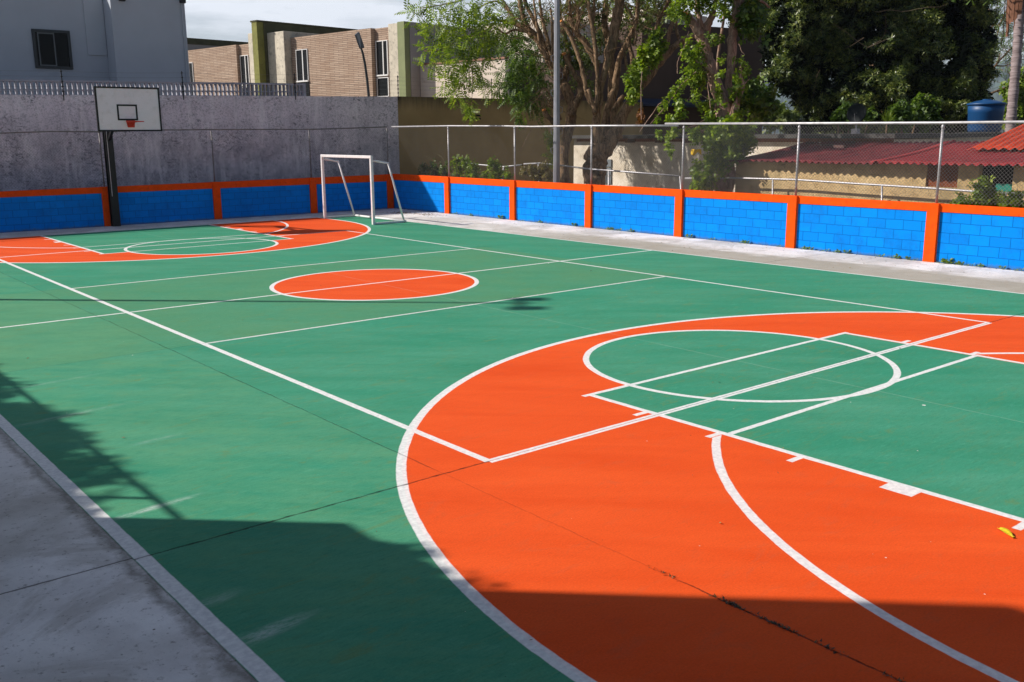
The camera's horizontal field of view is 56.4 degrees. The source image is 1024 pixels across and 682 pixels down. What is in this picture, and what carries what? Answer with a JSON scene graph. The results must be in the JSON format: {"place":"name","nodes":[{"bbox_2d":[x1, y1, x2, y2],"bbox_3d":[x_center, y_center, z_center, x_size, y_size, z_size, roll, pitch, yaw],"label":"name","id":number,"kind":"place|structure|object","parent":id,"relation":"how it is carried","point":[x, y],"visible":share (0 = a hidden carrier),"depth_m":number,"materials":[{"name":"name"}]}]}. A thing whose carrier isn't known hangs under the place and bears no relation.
{"place":"outdoors","nodes":[
{"label":"outdoors","id":0,"kind":"place"},
{"bbox_2d":[0,0,189,94],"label":"white house","id":1,"kind":"structure","parent":0,"point":[129,40],"depth_m":32.96,"materials":[{"name":"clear paint"}]},
{"bbox_2d":[31,29,72,69],"bbox_3d":[-15.571,-9.884,32.360,1.200,1.270,0.059,-10,16,-38],"label":"window","id":2,"kind":"structure","parent":1,"relation":"in","point":[52,49],"depth_m":32.35,"materials":[{"name":"black glass"}]},
{"bbox_2d":[187,38,247,49],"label":"party wall","id":3,"kind":"structure","parent":0,"point":[194,43],"depth_m":61.26,"materials":[{"name":"grey metal"}]},
{"bbox_2d":[0,208,1023,681],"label":"path","id":4,"kind":"structure","parent":0,"point":[84,596],"depth_m":6.00,"materials":[{"name":"concrete"}]},
{"bbox_2d":[93,86,161,226],"bbox_3d":[-10.910,-5.228,27.543,1.672,3.990,2.967,-5,13,-20],"label":"basketball hoop","id":5,"kind":"object","parent":4,"relation":"on","point":[128,109],"visible":1,"depth_m":26.61,"materials":[{"name":"white paint"}]},
{"bbox_2d":[0,174,393,232],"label":"boundary wall","id":6,"kind":"structure","parent":4,"relation":"on","point":[37,210],"depth_m":30.48,"materials":[{"name":"blue paint"}]},
{"bbox_2d":[0,126,388,189],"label":"chain link fence","id":7,"kind":"object","parent":6,"relation":"on","point":[212,160],"visible":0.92,"depth_m":30.49,"materials":[{"name":"grey metal"}]},
{"bbox_2d":[0,216,1023,681],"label":"court","id":8,"kind":"object","parent":4,"relation":"on","point":[354,448],"visible":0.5,"depth_m":8.27,"materials":[{"name":"paint"}]},
{"bbox_2d":[320,154,406,224],"bbox_3d":[-4.709,-4.827,30.076,1.198,2.050,3.100,-10,16,-38],"label":"goal","id":9,"kind":"object","parent":8,"relation":"on","point":[372,216],"visible":1,"depth_m":29.59,"materials":[{"name":"white paint"}]},
{"bbox_2d":[647,565,905,681],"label":"moss","id":10,"kind":"object","parent":8,"relation":"on","point":[739,607],"visible":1,"depth_m":5.29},
{"bbox_2d":[997,527,1014,538],"bbox_3d":[3.321,1.288,6.416,0.056,0.030,0.142,-3,13,-13],"label":"fallen leaf","id":11,"kind":"object","parent":8,"relation":"on","point":[1007,531],"visible":1,"depth_m":6.42,"materials":[{"name":"yellow plant"}]},
{"bbox_2d":[28,209,1017,639],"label":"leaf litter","id":12,"kind":"object","parent":4,"relation":"on","point":[568,225],"visible":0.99,"depth_m":24.19,"materials":[{"name":"brown plant"}]},
{"bbox_2d":[393,174,1023,270],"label":"boundary wall","id":13,"kind":"structure","parent":4,"relation":"on","point":[988,236],"depth_m":23.13,"materials":[{"name":"blue paint"}]},
{"bbox_2d":[391,120,1023,205],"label":"chain link fence","id":14,"kind":"object","parent":13,"relation":"on","point":[799,128],"visible":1,"depth_m":22.29,"materials":[{"name":"metal"}]},
{"bbox_2d":[184,0,1023,68],"label":"sky","id":15,"kind":"structure","parent":0,"point":[228,20],"materials":[{"name":"white"}]},
{"bbox_2d":[730,140,1023,203],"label":"house","id":16,"kind":"structure","parent":0,"point":[984,158],"depth_m":23.42,"materials":[{"name":"beige paint"}]},
{"bbox_2d":[833,145,846,147],"bbox_3d":[8.844,-5.240,25.738,0.120,0.070,0.400,-6,13,-23],"label":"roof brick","id":17,"kind":"object","parent":16,"relation":"on","point":[840,146],"visible":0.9,"depth_m":25.64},
{"bbox_2d":[926,164,958,187],"bbox_3d":[9.947,-3.663,21.901,0.300,0.850,0.900,-10,16,-38],"label":"window","id":18,"kind":"structure","parent":16,"relation":"in","point":[951,180],"depth_m":21.76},
{"bbox_2d":[982,165,1019,186],"bbox_3d":[10.757,-3.480,21.032,0.180,0.850,0.900,-10,16,-38],"label":"window","id":19,"kind":"structure","parent":16,"relation":"in","point":[997,176],"depth_m":20.94,"materials":[{"name":"black glass"}]},
{"bbox_2d":[880,108,893,132],"bbox_3d":[12.612,-7.419,32.044,0.603,0.886,0.545,3,13,13],"label":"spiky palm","id":20,"kind":"object","parent":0,"point":[886,118],"visible":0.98,"depth_m":31.96,"materials":[{"name":"green plant"}]},
{"bbox_2d":[762,60,1023,133],"bbox_3d":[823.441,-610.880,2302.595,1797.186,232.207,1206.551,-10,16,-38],"label":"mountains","id":21,"kind":"structure","parent":0,"point":[997,96],"depth_m":2353.76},
{"label":"ground","id":22,"kind":"structure","parent":0,"visible":0},
{"bbox_2d":[0,95,399,190],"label":"yard wall","id":23,"kind":"structure","parent":22,"relation":"on","point":[19,113],"depth_m":32.31,"materials":[{"name":"paint"}]},
{"bbox_2d":[0,79,305,95],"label":"screen block parapet","id":24,"kind":"structure","parent":23,"relation":"on","point":[302,91],"depth_m":31.54,"materials":[{"name":"grey concrete"}]},
{"bbox_2d":[0,69,574,99],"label":"electric fence","id":25,"kind":"object","parent":23,"relation":"attached to","point":[62,86],"visible":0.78,"depth_m":31.74,"materials":[{"name":"grey metal"}]},
{"bbox_2d":[188,20,357,95],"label":"brick house","id":26,"kind":"structure","parent":22,"relation":"on","point":[250,60],"depth_m":53.75,"materials":[{"name":"brick"}]},
{"bbox_2d":[189,62,193,94],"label":"window","id":27,"kind":"structure","parent":26,"relation":"in","point":[191,71],"depth_m":57.17,"materials":[{"name":"white glass"}]},
{"bbox_2d":[240,55,249,85],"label":"window","id":28,"kind":"structure","parent":26,"relation":"in","point":[244,59],"depth_m":53.66,"materials":[{"name":"white glass"}]},
{"bbox_2d":[355,32,369,95],"bbox_3d":[-5.802,-8.646,37.546,0.189,6.683,0.694,10,16,39],"label":"street lamp","id":29,"kind":"object","parent":22,"relation":"on","point":[359,40],"visible":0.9,"depth_m":37.05,"materials":[{"name":"metal"}]},
{"bbox_2d":[267,21,491,96],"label":"brick house","id":30,"kind":"structure","parent":22,"relation":"on","point":[390,52],"depth_m":47.07,"materials":[{"name":"brick"}]},
{"bbox_2d":[295,49,308,81],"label":"window","id":31,"kind":"structure","parent":30,"relation":"in","point":[302,67],"depth_m":49.76,"materials":[{"name":"white glass"}]},
{"bbox_2d":[300,82,309,95],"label":"window","id":32,"kind":"structure","parent":30,"relation":"in","point":[307,83],"depth_m":49.80,"materials":[{"name":"black glass"}]},
{"bbox_2d":[375,40,388,75],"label":"window","id":33,"kind":"structure","parent":30,"relation":"in","point":[382,63],"depth_m":45.86,"materials":[{"name":"white glass"}]},
{"bbox_2d":[377,77,389,96],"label":"window","id":34,"kind":"structure","parent":30,"relation":"in","point":[382,82],"depth_m":46.15,"materials":[{"name":"white glass"}]},
{"bbox_2d":[417,160,451,176],"bbox_3d":[-3.014,-5.914,36.010,0.894,1.973,2.519,-10,16,-38],"label":"bush","id":35,"kind":"object","parent":22,"relation":"on","point":[442,168],"visible":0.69,"depth_m":35.57,"materials":[{"name":"green plant"}]},
{"bbox_2d":[425,156,476,176],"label":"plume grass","id":36,"kind":"object","parent":22,"relation":"on","point":[455,166],"depth_m":33.40,"materials":[{"name":"plant"}]},
{"bbox_2d":[420,57,508,98],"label":"courtyard wall","id":37,"kind":"structure","parent":22,"relation":"on","point":[426,86],"depth_m":42.18,"materials":[{"name":"beige paint"}]},
{"bbox_2d":[450,154,480,177],"bbox_3d":[-1.652,-5.430,33.313,0.654,2.150,1.999,-7,14,-28],"label":"bush","id":38,"kind":"object","parent":22,"relation":"on","point":[469,163],"visible":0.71,"depth_m":32.84,"materials":[{"name":"green plant"}]},
{"bbox_2d":[477,155,513,179],"bbox_3d":[-0.584,-5.173,32.107,1.578,2.141,0.724,10,16,39],"label":"bush","id":39,"kind":"object","parent":22,"relation":"on","point":[492,165],"visible":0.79,"depth_m":31.94,"materials":[{"name":"green plant"}]},
{"bbox_2d":[394,0,603,182],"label":"feathery tree","id":40,"kind":"object","parent":22,"relation":"on","point":[516,43],"visible":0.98,"depth_m":31.47,"materials":[{"name":"green plant"}]},
{"bbox_2d":[395,96,642,182],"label":"yard wall","id":41,"kind":"structure","parent":22,"relation":"on","point":[419,111],"depth_m":39.61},
{"bbox_2d":[518,159,552,181],"bbox_3d":[0.868,-4.896,31.065,0.678,2.023,1.818,-8,15,-33],"label":"bush","id":42,"kind":"object","parent":22,"relation":"on","point":[544,175],"visible":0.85,"depth_m":30.89,"materials":[{"name":"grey plant"}]},
{"bbox_2d":[551,0,562,182],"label":"steel pole","id":43,"kind":"object","parent":22,"relation":"on","point":[557,72],"visible":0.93,"depth_m":28.67,"materials":[{"name":"grey metal"}]},
{"bbox_2d":[482,8,706,97],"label":"pale house","id":44,"kind":"structure","parent":22,"relation":"on","point":[601,58],"depth_m":46.55,"materials":[{"name":"beige paint"}]},
{"bbox_2d":[533,0,694,184],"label":"many stemmed tree","id":45,"kind":"object","parent":22,"relation":"on","point":[654,54],"visible":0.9,"depth_m":30.85,"materials":[{"name":"brown plant"}]},
{"bbox_2d":[514,23,765,134],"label":"brown building","id":46,"kind":"structure","parent":22,"relation":"on","point":[662,82],"depth_m":48.40,"materials":[{"name":"black paint"}]},
{"bbox_2d":[641,0,785,191],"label":"vine covered tree","id":47,"kind":"object","parent":22,"relation":"on","point":[751,99],"visible":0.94,"depth_m":26.13,"materials":[{"name":"green plant"}]},
{"bbox_2d":[691,149,700,155],"bbox_3d":[4.944,-5.062,25.616,0.285,0.178,0.063,0,12,0],"label":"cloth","id":48,"kind":"object","parent":47,"relation":"hanging from","point":[696,151],"visible":0.87,"depth_m":25.61,"materials":[{"name":"yellow fabric"}]},
{"bbox_2d":[479,162,1013,203],"bbox_3d":[5.132,-3.975,27.012,0.052,1.883,22.645,-10,16,-38],"label":"pipe fence","id":49,"kind":"object","parent":22,"relation":"on","point":[882,185],"visible":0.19,"depth_m":24.69,"materials":[{"name":"grey metal"}]},
{"bbox_2d":[762,101,802,133],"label":"shrub","id":50,"kind":"object","parent":22,"relation":"on","point":[785,115],"visible":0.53,"depth_m":59.47,"materials":[{"name":"green plant"}]},
{"bbox_2d":[572,133,1000,191],"bbox_3d":[8.843,-5.802,33.267,7.300,2.745,13.250,-10,16,-38],"label":"cream annex","id":51,"kind":"object","parent":22,"relation":"on","point":[622,165],"visible":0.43,"depth_m":32.46,"materials":[{"name":"beige paint"}]},
{"bbox_2d":[847,103,865,133],"bbox_3d":[10.988,-7.102,30.487,0.460,0.967,0.428,-3,12,-11],"label":"satellite dish","id":52,"kind":"object","parent":51,"relation":"on","point":[856,112],"visible":0.97,"depth_m":30.49,"materials":[{"name":"grey metal"}]},
{"bbox_2d":[829,97,879,133],"bbox_3d":[11.790,-6.444,33.200,1.689,4.004,1.084,4,13,18],"label":"shrub","id":53,"kind":"object","parent":22,"relation":"on","point":[839,114],"visible":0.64,"depth_m":32.77,"materials":[{"name":"green plant"}]},
{"bbox_2d":[757,0,1003,137],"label":"mango tree","id":54,"kind":"object","parent":22,"relation":"on","point":[898,49],"visible":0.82,"depth_m":44.27,"materials":[{"name":"green plant"}]},
{"bbox_2d":[883,92,943,132],"bbox_3d":[13.928,-6.546,33.236,2.630,4.164,1.357,-10,16,-38],"label":"shrub","id":55,"kind":"object","parent":22,"relation":"on","point":[919,108],"visible":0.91,"depth_m":32.66,"materials":[{"name":"green plant"}]},
{"bbox_2d":[955,132,1004,137],"bbox_3d":[18.023,-6.618,36.735,1.500,2.750,1.500,-10,16,-38],"label":"tank stand","id":56,"kind":"object","parent":22,"relation":"on","point":[980,137],"visible":0.14,"depth_m":35.81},
{"bbox_2d":[967,99,1006,131],"bbox_3d":[18.010,-8.570,36.311,1.380,1.225,1.380,-10,16,-38],"label":"water tank","id":57,"kind":"object","parent":56,"relation":"on","point":[987,110],"visible":0.82,"depth_m":35.84,"materials":[{"name":"blue plastic"}]},
{"bbox_2d":[950,175,1023,207],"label":"bush","id":58,"kind":"object","parent":22,"relation":"on","point":[990,192],"visible":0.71,"depth_m":20.23,"materials":[{"name":"green plant"}]},
{"bbox_2d":[951,0,1023,131],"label":"palm tree","id":59,"kind":"object","parent":22,"relation":"on","point":[1015,11],"visible":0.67,"depth_m":37.87,"materials":[{"name":"grey plant"}]},
{"bbox_2d":[967,124,1023,149],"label":"red roof house","id":60,"kind":"structure","parent":22,"relation":"on","point":[1020,129],"depth_m":23.05,"materials":[{"name":"red tile"}]},
{"bbox_2d":[988,0,1023,93],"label":"airy tree","id":61,"kind":"object","parent":22,"relation":"on","point":[1002,39],"visible":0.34,"depth_m":55.94,"materials":[{"name":"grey plant"}]},
{"bbox_2d":[998,66,1023,131],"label":"shrub","id":62,"kind":"object","parent":22,"relation":"on","point":[1020,108],"visible":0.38,"depth_m":51.64,"materials":[{"name":"green plant"}]}
]}

